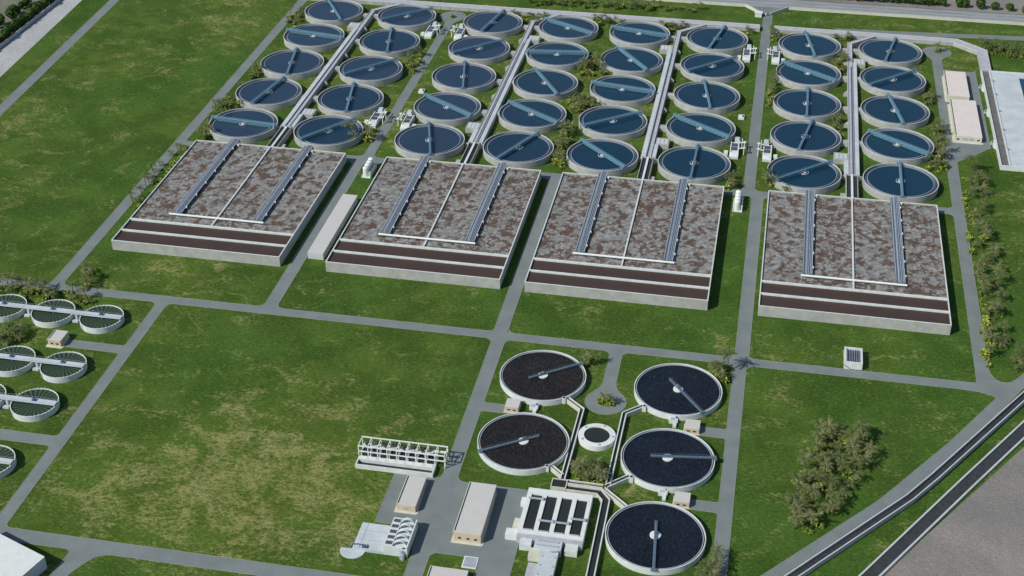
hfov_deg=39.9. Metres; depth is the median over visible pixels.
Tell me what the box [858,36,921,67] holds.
settling tank
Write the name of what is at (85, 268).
palm tree
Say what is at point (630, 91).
settling tank
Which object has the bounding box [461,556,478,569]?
pit hatch
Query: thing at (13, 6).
leafy tree
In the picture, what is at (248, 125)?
settling tank
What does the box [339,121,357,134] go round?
palm tree
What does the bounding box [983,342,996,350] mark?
broadleaf plant
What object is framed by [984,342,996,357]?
palm tree
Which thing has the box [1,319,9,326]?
palm tree
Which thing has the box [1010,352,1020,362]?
palm tree
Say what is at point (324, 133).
settling tank
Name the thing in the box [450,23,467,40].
screen house
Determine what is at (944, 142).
palm tree
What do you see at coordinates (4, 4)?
bare terrain
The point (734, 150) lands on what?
screen house
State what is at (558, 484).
junction box
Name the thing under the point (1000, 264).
palm tree
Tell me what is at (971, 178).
palm tree
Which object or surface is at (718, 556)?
palm tree
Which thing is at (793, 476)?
palm tree
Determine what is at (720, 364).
palm tree
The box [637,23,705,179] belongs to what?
effluent channel
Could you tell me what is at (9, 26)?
leafy tree
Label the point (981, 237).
broadleaf plant
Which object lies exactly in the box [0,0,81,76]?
gravel strip
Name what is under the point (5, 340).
palm tree
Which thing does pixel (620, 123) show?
settling tank
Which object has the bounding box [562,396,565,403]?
outlet block
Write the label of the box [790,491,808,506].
palm tree
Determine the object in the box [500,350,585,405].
thickener tank
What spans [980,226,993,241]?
palm tree
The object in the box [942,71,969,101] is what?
switch house
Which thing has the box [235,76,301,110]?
settling tank
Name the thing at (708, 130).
settling tank
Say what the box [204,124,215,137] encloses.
palm tree
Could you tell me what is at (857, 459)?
palm tree
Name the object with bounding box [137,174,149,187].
palm tree
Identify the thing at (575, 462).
palm tree
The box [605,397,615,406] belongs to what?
broadleaf plant
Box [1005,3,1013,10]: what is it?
leafy tree
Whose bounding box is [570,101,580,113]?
palm tree
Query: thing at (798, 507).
palm tree
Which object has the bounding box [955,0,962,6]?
leafy tree
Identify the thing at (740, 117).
pit hatch
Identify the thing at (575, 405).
feed channel
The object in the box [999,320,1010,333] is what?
palm tree
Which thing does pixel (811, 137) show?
settling tank
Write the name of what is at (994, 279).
palm tree
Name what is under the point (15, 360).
clarifier tank
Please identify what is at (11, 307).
clarifier tank
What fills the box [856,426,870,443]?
palm tree
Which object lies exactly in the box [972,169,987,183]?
palm tree
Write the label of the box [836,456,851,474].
palm tree
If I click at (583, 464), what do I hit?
palm tree
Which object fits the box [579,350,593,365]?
palm tree
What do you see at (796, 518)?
palm tree
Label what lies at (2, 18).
leafy tree
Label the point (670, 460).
thickener tank
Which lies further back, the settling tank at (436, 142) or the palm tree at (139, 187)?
the settling tank at (436, 142)
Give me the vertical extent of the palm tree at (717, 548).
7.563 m
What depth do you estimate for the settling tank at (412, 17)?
1057.87 m
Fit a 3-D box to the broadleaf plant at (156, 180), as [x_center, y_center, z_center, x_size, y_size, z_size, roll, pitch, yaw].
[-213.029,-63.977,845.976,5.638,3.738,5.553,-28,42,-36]
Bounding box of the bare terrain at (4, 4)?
[0,0,49,43]
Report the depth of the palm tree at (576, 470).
612.85 m
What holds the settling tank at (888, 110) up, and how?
on the ground at (220, 432)
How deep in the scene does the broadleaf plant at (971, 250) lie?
775.13 m
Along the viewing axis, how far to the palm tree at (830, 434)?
634.38 m
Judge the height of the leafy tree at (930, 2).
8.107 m
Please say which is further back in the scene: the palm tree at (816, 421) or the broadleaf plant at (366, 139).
the broadleaf plant at (366, 139)
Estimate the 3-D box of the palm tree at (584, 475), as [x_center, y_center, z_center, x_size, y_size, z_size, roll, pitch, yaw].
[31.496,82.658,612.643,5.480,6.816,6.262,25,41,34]
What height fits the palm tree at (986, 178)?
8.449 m
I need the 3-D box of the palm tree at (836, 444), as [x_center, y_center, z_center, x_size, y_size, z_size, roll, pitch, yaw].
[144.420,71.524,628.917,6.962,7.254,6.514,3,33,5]
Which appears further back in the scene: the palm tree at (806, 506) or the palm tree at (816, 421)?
the palm tree at (816, 421)
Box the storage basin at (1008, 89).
[989,70,1023,171]
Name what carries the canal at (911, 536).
on the ground at (220, 432)
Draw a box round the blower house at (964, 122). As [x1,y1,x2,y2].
[947,99,982,144]
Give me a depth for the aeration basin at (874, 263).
757.18 m
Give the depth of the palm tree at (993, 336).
696.75 m
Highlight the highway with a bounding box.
[697,0,1023,21]
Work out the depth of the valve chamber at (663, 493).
607.34 m
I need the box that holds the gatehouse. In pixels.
[427,565,467,575]
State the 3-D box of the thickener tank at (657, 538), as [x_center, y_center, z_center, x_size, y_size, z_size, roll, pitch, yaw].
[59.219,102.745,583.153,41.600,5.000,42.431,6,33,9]
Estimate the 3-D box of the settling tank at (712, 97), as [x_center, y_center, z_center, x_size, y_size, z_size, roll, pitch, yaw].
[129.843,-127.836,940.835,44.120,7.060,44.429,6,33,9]
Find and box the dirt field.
[808,0,1023,14]
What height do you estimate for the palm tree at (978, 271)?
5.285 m
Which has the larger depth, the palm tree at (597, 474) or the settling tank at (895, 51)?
the settling tank at (895, 51)
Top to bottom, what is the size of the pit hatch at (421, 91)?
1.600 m
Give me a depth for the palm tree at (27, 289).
737.31 m
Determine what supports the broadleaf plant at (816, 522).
on the ground at (220, 432)
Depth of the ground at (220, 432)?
701.07 m
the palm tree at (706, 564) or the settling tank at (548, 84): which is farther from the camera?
the settling tank at (548, 84)
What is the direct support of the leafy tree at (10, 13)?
on the bare terrain at (4, 4)
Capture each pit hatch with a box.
[418,89,424,93]
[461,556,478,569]
[738,114,743,119]
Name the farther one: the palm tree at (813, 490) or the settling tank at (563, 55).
the settling tank at (563, 55)
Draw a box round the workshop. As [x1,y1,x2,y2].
[451,482,496,546]
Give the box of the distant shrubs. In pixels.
[433,0,1023,58]
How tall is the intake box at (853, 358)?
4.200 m
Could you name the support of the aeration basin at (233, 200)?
on the ground at (220, 432)
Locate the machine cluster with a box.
[350,542,368,547]
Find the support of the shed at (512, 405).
on the ground at (220, 432)
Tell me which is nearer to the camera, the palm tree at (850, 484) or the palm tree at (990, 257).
the palm tree at (850, 484)
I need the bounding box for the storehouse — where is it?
[394,475,426,514]
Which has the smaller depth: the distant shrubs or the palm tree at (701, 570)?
the palm tree at (701, 570)
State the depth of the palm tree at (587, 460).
616.47 m
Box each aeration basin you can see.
[111,139,345,266]
[325,155,540,288]
[524,170,723,309]
[758,188,951,334]
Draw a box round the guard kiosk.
[755,11,762,17]
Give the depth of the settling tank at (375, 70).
976.35 m
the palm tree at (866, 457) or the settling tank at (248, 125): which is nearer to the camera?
the palm tree at (866, 457)
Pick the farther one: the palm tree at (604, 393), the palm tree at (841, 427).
the palm tree at (604, 393)
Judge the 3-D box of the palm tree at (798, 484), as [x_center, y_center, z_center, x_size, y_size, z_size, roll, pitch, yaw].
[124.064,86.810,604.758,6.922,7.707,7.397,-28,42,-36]
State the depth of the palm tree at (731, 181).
835.31 m
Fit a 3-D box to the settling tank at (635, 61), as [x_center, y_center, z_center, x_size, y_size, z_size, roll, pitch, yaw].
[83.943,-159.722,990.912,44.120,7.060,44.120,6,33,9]
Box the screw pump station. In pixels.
[355,436,448,477]
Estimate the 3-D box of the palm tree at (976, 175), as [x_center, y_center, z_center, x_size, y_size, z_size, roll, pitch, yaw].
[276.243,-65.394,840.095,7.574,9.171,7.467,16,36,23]
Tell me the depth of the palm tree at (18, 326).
709.47 m
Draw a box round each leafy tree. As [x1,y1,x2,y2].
[0,14,4,23]
[0,29,8,40]
[4,8,15,18]
[4,25,13,35]
[7,4,17,13]
[11,19,21,29]
[16,4,21,13]
[17,14,28,25]
[21,0,29,6]
[24,13,32,21]
[25,7,35,16]
[32,3,42,13]
[36,0,44,8]
[926,0,934,5]
[940,0,946,5]
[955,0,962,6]
[961,0,969,7]
[976,0,985,9]
[991,1,999,9]
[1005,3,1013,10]
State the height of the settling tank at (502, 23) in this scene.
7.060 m
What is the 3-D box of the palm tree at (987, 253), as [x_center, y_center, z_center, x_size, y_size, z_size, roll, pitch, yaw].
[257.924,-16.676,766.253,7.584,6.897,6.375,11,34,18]
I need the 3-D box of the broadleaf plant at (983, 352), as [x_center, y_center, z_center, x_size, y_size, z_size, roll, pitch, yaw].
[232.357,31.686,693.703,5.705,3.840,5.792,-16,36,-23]
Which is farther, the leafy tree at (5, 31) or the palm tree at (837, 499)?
the leafy tree at (5, 31)
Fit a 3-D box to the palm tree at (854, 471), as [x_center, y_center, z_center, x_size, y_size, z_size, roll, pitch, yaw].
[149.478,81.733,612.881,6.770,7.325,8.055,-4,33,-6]
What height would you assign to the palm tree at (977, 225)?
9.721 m
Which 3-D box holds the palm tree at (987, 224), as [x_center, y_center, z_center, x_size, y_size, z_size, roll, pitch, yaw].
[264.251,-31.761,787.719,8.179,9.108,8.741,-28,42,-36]
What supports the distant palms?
on the ground at (220, 432)
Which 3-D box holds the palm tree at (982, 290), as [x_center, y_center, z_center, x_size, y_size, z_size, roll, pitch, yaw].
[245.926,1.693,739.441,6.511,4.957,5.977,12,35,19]
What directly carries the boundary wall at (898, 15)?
on the ground at (220, 432)
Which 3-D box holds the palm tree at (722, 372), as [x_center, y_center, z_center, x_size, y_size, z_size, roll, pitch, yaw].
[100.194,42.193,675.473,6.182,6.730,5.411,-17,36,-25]
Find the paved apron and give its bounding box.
[340,547,364,558]
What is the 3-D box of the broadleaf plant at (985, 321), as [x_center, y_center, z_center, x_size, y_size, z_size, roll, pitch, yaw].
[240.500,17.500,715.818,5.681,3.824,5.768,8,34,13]
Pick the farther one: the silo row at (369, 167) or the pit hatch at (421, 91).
the pit hatch at (421, 91)
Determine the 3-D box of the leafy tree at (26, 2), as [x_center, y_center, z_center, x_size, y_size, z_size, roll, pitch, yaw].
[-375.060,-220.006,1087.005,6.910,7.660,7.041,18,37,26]
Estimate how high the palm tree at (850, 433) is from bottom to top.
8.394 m
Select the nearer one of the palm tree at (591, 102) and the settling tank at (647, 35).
the palm tree at (591, 102)
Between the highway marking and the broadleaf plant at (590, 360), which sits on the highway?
the highway marking
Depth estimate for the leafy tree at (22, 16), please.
1054.06 m
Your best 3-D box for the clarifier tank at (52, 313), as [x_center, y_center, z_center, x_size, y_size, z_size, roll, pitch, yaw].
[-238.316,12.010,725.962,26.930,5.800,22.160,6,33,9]
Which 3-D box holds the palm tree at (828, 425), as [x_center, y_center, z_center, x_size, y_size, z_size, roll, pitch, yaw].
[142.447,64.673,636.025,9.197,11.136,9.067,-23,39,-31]
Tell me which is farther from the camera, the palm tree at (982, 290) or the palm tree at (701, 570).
the palm tree at (982, 290)
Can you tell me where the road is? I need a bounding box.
[0,0,1023,575]
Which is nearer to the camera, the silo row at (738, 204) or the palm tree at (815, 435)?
the palm tree at (815, 435)
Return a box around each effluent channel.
[267,2,402,147]
[455,13,560,163]
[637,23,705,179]
[833,35,874,197]
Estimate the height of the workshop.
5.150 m
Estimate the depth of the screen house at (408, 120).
912.40 m
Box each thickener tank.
[477,412,569,475]
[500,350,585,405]
[605,501,705,575]
[621,428,716,492]
[634,363,721,420]
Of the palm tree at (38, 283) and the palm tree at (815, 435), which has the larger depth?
the palm tree at (38, 283)
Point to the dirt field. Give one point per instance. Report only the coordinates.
(972, 5)
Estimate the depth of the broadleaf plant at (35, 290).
744.24 m
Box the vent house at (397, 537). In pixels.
[352,517,417,560]
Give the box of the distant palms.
[425,0,1023,56]
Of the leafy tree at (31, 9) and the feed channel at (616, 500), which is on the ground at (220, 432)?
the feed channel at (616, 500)
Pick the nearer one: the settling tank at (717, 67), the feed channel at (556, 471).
the feed channel at (556, 471)
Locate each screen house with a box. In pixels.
[364,107,386,127]
[396,110,415,130]
[421,21,440,38]
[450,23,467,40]
[724,137,745,159]
[738,44,756,62]
[757,139,776,161]
[767,46,784,64]
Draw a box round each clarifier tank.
[0,294,26,322]
[0,345,35,376]
[0,384,6,407]
[0,445,16,478]
[1,388,59,421]
[23,299,75,327]
[31,351,87,382]
[71,305,124,333]
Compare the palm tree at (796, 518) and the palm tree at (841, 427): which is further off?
the palm tree at (841, 427)
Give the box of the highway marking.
[732,0,1023,19]
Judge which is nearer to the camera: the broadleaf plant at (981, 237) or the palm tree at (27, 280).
the palm tree at (27, 280)
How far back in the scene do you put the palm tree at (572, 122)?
898.04 m
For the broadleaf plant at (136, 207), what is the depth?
818.12 m
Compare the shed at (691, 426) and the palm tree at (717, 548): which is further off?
the shed at (691, 426)
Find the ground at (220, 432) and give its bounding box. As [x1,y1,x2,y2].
[0,0,1023,575]
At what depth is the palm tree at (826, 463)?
613.19 m
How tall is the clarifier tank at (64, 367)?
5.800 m
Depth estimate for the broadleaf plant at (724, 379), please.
675.70 m
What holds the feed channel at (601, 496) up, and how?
on the ground at (220, 432)
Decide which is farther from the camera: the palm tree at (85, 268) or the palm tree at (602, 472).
the palm tree at (85, 268)
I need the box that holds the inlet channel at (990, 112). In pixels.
[978,70,1009,170]
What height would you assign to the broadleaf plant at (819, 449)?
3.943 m
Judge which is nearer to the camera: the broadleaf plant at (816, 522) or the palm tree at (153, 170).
the broadleaf plant at (816, 522)
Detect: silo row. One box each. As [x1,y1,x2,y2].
[361,157,376,177]
[732,190,743,212]
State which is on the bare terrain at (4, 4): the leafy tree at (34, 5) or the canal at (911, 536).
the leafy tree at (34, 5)
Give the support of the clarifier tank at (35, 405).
on the ground at (220, 432)
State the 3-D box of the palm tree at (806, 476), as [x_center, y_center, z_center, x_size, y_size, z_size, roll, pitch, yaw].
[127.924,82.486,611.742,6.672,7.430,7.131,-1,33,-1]
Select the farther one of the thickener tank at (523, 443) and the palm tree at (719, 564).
the thickener tank at (523, 443)
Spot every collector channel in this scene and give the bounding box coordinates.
[311,0,759,31]
[773,26,990,71]
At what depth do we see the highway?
1080.46 m
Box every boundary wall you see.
[0,0,60,48]
[651,0,758,11]
[770,6,1023,25]
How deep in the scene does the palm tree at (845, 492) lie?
601.87 m
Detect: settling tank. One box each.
[209,108,277,143]
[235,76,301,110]
[260,47,323,80]
[283,23,344,51]
[293,115,363,151]
[305,0,362,25]
[317,81,383,117]
[339,55,402,86]
[359,27,419,57]
[377,4,435,31]
[394,120,464,160]
[414,92,480,126]
[432,59,495,94]
[448,35,509,64]
[463,8,522,37]
[483,130,553,168]
[499,98,565,133]
[513,66,577,100]
[526,41,588,70]
[539,16,597,43]
[567,138,637,176]
[579,105,646,140]
[590,75,655,107]
[600,44,662,77]
[609,21,669,49]
[658,142,730,184]
[666,112,735,148]
[673,79,739,114]
[680,52,743,83]
[686,24,747,54]
[767,155,841,194]
[770,118,840,157]
[773,85,840,122]
[775,59,840,90]
[778,29,840,61]
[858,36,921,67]
[859,65,925,97]
[860,92,929,129]
[861,128,933,165]
[862,161,938,202]
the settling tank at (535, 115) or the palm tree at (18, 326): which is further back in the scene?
the settling tank at (535, 115)
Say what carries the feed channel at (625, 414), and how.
on the ground at (220, 432)
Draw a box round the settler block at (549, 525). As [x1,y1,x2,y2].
[505,487,592,575]
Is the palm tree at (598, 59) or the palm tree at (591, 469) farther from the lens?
the palm tree at (598, 59)
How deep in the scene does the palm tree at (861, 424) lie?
633.06 m
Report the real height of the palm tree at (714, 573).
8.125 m
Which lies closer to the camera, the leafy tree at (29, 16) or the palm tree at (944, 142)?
the palm tree at (944, 142)
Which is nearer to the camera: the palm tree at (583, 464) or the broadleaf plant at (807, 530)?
the broadleaf plant at (807, 530)
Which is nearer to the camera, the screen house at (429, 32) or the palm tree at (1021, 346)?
the palm tree at (1021, 346)
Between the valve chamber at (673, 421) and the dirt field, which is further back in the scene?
the dirt field
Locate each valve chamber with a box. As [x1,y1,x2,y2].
[529,403,538,412]
[658,489,667,500]
[669,416,677,427]
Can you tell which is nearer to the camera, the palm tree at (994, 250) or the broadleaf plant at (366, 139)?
the palm tree at (994, 250)
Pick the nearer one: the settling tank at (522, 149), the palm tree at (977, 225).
the palm tree at (977, 225)
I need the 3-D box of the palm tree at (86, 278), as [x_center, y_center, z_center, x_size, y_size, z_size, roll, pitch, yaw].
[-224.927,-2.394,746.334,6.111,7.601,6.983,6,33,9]
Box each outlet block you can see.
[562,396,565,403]
[629,475,633,482]
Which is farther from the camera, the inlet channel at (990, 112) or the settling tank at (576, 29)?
the settling tank at (576, 29)
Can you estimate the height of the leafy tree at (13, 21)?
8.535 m
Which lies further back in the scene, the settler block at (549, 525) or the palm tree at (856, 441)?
the palm tree at (856, 441)
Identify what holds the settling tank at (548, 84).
on the ground at (220, 432)
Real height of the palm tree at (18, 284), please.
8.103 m
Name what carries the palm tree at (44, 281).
on the ground at (220, 432)
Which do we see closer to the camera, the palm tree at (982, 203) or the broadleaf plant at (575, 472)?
the broadleaf plant at (575, 472)
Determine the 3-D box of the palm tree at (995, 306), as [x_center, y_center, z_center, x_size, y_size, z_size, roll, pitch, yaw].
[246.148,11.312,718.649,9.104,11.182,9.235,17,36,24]
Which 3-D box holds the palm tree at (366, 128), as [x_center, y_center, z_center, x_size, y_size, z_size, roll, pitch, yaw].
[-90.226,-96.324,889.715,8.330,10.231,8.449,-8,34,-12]
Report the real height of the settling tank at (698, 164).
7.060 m
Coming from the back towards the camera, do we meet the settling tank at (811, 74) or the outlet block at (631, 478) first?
the settling tank at (811, 74)
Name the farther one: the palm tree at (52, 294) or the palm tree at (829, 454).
the palm tree at (52, 294)
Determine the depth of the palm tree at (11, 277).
744.49 m
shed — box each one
[46,329,69,348]
[504,398,521,412]
[673,491,690,508]
[683,419,700,434]
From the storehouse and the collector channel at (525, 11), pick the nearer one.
the storehouse
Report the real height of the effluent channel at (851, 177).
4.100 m
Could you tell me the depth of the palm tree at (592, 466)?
613.77 m
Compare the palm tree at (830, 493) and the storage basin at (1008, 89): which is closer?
the palm tree at (830, 493)
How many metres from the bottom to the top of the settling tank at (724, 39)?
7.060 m
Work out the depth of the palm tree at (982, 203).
807.14 m
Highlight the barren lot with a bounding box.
[883,447,1023,575]
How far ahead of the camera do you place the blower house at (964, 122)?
905.16 m
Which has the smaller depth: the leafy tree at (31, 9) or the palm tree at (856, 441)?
the palm tree at (856, 441)
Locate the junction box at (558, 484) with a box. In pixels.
[550,478,567,491]
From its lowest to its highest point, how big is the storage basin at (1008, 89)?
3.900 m
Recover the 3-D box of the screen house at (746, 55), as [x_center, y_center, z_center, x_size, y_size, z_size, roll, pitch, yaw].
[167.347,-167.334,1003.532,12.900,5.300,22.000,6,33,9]
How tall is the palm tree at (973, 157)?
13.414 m
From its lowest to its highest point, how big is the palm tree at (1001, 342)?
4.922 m
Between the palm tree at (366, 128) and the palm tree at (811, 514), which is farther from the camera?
the palm tree at (366, 128)
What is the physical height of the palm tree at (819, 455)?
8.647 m
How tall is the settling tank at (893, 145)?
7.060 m
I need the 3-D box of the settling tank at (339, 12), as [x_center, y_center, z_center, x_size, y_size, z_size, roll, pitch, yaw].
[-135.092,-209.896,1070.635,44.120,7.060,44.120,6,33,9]
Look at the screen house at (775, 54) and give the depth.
996.86 m
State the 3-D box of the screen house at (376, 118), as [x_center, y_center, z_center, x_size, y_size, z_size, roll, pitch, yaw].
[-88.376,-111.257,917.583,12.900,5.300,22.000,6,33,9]
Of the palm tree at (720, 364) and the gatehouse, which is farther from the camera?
the palm tree at (720, 364)
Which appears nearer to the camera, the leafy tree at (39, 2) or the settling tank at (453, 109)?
the settling tank at (453, 109)
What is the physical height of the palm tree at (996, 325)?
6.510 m
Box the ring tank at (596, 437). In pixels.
[578,423,615,450]
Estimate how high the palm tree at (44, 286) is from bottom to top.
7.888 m
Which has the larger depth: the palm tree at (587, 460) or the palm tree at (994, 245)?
the palm tree at (994, 245)
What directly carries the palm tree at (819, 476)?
on the ground at (220, 432)
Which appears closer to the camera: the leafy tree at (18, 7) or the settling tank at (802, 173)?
the settling tank at (802, 173)
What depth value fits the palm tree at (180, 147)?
870.73 m
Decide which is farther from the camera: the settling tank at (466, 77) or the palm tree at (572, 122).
the settling tank at (466, 77)
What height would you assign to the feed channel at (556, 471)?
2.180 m
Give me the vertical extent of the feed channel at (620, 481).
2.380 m
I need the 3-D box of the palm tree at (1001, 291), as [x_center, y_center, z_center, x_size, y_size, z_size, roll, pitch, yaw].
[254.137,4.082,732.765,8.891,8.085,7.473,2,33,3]
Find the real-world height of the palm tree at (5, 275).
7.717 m
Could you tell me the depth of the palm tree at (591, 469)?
613.50 m
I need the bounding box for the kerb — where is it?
[0,0,1023,575]
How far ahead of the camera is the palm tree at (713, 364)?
680.24 m
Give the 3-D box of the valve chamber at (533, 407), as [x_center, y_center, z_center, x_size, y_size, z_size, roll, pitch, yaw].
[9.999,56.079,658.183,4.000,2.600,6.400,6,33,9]
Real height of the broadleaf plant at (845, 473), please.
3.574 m
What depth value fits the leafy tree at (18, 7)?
1073.78 m
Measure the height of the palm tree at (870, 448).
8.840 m
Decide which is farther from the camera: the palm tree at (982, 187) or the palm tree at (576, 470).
the palm tree at (982, 187)
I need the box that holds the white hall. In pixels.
[0,534,46,575]
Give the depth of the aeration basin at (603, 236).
777.21 m
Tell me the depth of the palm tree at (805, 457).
616.28 m
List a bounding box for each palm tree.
[1,272,10,284]
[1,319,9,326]
[1,337,12,344]
[3,270,17,286]
[3,284,12,291]
[8,327,20,337]
[12,322,26,334]
[13,282,25,293]
[13,332,23,340]
[23,276,34,288]
[25,281,36,297]
[33,279,44,292]
[38,284,48,293]
[39,277,50,284]
[45,286,57,292]
[47,290,58,299]
[66,279,79,292]
[78,286,89,296]
[80,271,90,280]
[80,277,91,288]
[81,267,93,278]
[134,184,145,196]
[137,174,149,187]
[149,168,157,174]
[176,143,185,155]
[198,130,207,139]
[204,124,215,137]
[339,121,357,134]
[363,126,373,141]
[567,95,576,104]
[567,120,575,133]
[569,458,582,466]
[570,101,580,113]
[570,464,585,477]
[572,454,589,474]
[577,454,591,470]
[578,468,591,481]
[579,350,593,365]
[585,463,594,479]
[586,462,602,476]
[588,99,596,107]
[590,456,603,466]
[591,352,602,364]
[591,464,603,482]
[593,58,600,70]
[595,466,609,483]
[599,390,610,400]
[605,393,615,401]
[694,565,708,574]
[699,559,714,570]
[707,359,716,369]
[707,568,721,575]
[709,548,724,563]
[709,558,724,568]
[711,542,726,560]
[715,367,726,378]
[716,346,736,371]
[716,361,725,367]
[727,177,737,189]
[762,172,773,185]
[785,499,795,514]
[786,492,797,503]
[787,513,805,529]
[789,470,807,490]
[789,497,805,515]
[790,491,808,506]
[796,450,814,468]
[796,481,808,496]
[799,445,812,456]
[800,505,813,517]
[802,467,813,485]
[802,508,821,529]
[803,482,822,502]
[807,467,819,477]
[809,470,828,492]
[810,417,823,429]
[810,429,826,440]
[810,438,825,452]
[810,451,828,466]
[812,502,829,513]
[818,456,834,473]
[820,415,839,439]
[823,470,840,492]
[824,428,837,442]
[825,449,834,460]
[825,499,840,516]
[826,486,838,502]
[828,439,842,451]
[830,491,844,510]
[832,450,847,466]
[833,429,846,439]
[834,423,844,433]
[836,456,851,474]
[837,481,849,491]
[838,487,851,500]
[840,427,856,445]
[843,479,856,489]
[844,437,862,461]
[845,431,864,455]
[847,455,863,474]
[849,469,864,480]
[851,419,869,433]
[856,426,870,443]
[859,452,872,469]
[860,439,877,459]
[925,153,935,164]
[937,147,947,158]
[939,137,950,149]
[964,153,980,172]
[966,176,978,185]
[971,172,982,184]
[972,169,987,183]
[972,220,984,235]
[972,238,984,247]
[972,269,983,277]
[973,214,987,230]
[975,200,988,213]
[975,287,986,294]
[976,183,989,197]
[976,262,987,273]
[978,223,993,230]
[979,276,989,291]
[979,281,993,299]
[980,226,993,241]
[980,251,992,262]
[981,175,991,186]
[981,324,992,337]
[982,307,992,314]
[984,253,996,267]
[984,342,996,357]
[985,332,1002,343]
[986,246,1000,258]
[987,301,1004,320]
[988,243,1000,249]
[988,277,1002,289]
[988,321,997,332]
[992,260,1005,274]
[993,286,1009,301]
[994,264,1007,284]
[997,340,1008,347]
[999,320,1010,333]
[999,333,1010,343]
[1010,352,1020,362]
[1013,362,1023,372]
[1015,344,1023,356]
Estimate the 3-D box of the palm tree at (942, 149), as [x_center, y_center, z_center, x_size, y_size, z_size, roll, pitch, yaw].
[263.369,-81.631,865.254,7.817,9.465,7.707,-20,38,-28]
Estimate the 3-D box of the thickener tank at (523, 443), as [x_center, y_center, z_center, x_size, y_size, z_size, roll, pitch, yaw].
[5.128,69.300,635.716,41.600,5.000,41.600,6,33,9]
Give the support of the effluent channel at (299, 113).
on the ground at (220, 432)
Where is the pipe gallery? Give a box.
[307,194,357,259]
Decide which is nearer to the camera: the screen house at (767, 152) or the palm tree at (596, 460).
the palm tree at (596, 460)
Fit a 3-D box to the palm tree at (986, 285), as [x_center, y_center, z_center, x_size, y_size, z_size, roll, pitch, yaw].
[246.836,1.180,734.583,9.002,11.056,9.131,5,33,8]
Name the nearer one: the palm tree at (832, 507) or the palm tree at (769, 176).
the palm tree at (832, 507)
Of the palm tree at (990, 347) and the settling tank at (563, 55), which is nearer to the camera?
the palm tree at (990, 347)
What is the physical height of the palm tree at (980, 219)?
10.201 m
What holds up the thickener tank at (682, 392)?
on the ground at (220, 432)
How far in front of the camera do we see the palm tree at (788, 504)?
594.25 m
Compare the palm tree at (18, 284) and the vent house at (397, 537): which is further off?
the palm tree at (18, 284)
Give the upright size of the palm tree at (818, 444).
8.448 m
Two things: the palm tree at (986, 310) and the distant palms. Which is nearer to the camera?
the palm tree at (986, 310)
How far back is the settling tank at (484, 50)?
1005.83 m
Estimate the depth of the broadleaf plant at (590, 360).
689.33 m
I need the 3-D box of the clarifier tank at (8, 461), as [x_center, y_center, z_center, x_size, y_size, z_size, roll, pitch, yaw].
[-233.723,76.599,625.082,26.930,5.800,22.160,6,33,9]
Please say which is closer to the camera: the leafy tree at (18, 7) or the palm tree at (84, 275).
the palm tree at (84, 275)
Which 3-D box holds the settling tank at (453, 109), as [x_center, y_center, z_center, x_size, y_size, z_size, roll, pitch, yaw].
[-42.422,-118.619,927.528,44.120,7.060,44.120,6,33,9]
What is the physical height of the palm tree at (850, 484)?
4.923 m
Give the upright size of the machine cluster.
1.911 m
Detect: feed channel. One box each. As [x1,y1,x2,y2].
[550,465,563,477]
[560,397,583,478]
[566,484,609,575]
[567,479,602,488]
[602,487,626,507]
[605,474,628,489]
[606,404,642,484]
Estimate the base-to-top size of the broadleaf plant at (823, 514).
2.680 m
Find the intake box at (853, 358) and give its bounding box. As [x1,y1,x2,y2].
[844,346,862,370]
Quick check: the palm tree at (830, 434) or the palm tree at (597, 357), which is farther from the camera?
the palm tree at (597, 357)
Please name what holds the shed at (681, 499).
on the ground at (220, 432)
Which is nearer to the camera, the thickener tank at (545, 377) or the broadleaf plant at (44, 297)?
the thickener tank at (545, 377)
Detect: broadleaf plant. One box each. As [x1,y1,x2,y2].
[32,286,39,294]
[41,293,48,300]
[132,203,139,210]
[152,178,160,184]
[363,136,371,141]
[571,469,580,477]
[584,355,595,363]
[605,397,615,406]
[719,375,729,383]
[803,526,812,534]
[809,518,818,526]
[813,442,826,451]
[814,510,824,517]
[837,438,845,445]
[841,468,852,479]
[939,164,946,170]
[968,247,975,253]
[978,348,989,356]
[979,234,989,241]
[981,317,991,325]
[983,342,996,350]
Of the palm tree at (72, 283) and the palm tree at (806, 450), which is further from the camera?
the palm tree at (72, 283)
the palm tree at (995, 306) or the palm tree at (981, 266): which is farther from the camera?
the palm tree at (981, 266)
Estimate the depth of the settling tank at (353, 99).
936.25 m
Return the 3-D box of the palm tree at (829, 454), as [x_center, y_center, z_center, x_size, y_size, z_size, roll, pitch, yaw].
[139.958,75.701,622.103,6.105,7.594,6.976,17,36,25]
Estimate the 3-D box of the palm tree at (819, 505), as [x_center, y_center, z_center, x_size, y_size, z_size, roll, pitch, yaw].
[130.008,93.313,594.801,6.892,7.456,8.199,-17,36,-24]
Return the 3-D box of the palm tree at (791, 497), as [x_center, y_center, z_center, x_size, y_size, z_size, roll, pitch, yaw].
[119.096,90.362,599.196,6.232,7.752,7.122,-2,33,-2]
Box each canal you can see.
[784,391,1023,575]
[858,420,1023,575]
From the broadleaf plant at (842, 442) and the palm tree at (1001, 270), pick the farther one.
the palm tree at (1001, 270)
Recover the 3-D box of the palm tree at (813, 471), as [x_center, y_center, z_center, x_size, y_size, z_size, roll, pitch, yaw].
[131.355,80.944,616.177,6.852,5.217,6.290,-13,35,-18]
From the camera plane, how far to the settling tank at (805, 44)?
1009.33 m
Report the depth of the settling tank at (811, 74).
967.72 m
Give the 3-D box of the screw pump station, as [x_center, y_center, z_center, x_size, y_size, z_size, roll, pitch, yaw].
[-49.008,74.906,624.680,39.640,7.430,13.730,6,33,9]
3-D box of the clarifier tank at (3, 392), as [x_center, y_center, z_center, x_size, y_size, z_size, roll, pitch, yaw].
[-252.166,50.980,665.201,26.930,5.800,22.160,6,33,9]
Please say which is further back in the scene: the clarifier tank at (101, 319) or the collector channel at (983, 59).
the collector channel at (983, 59)

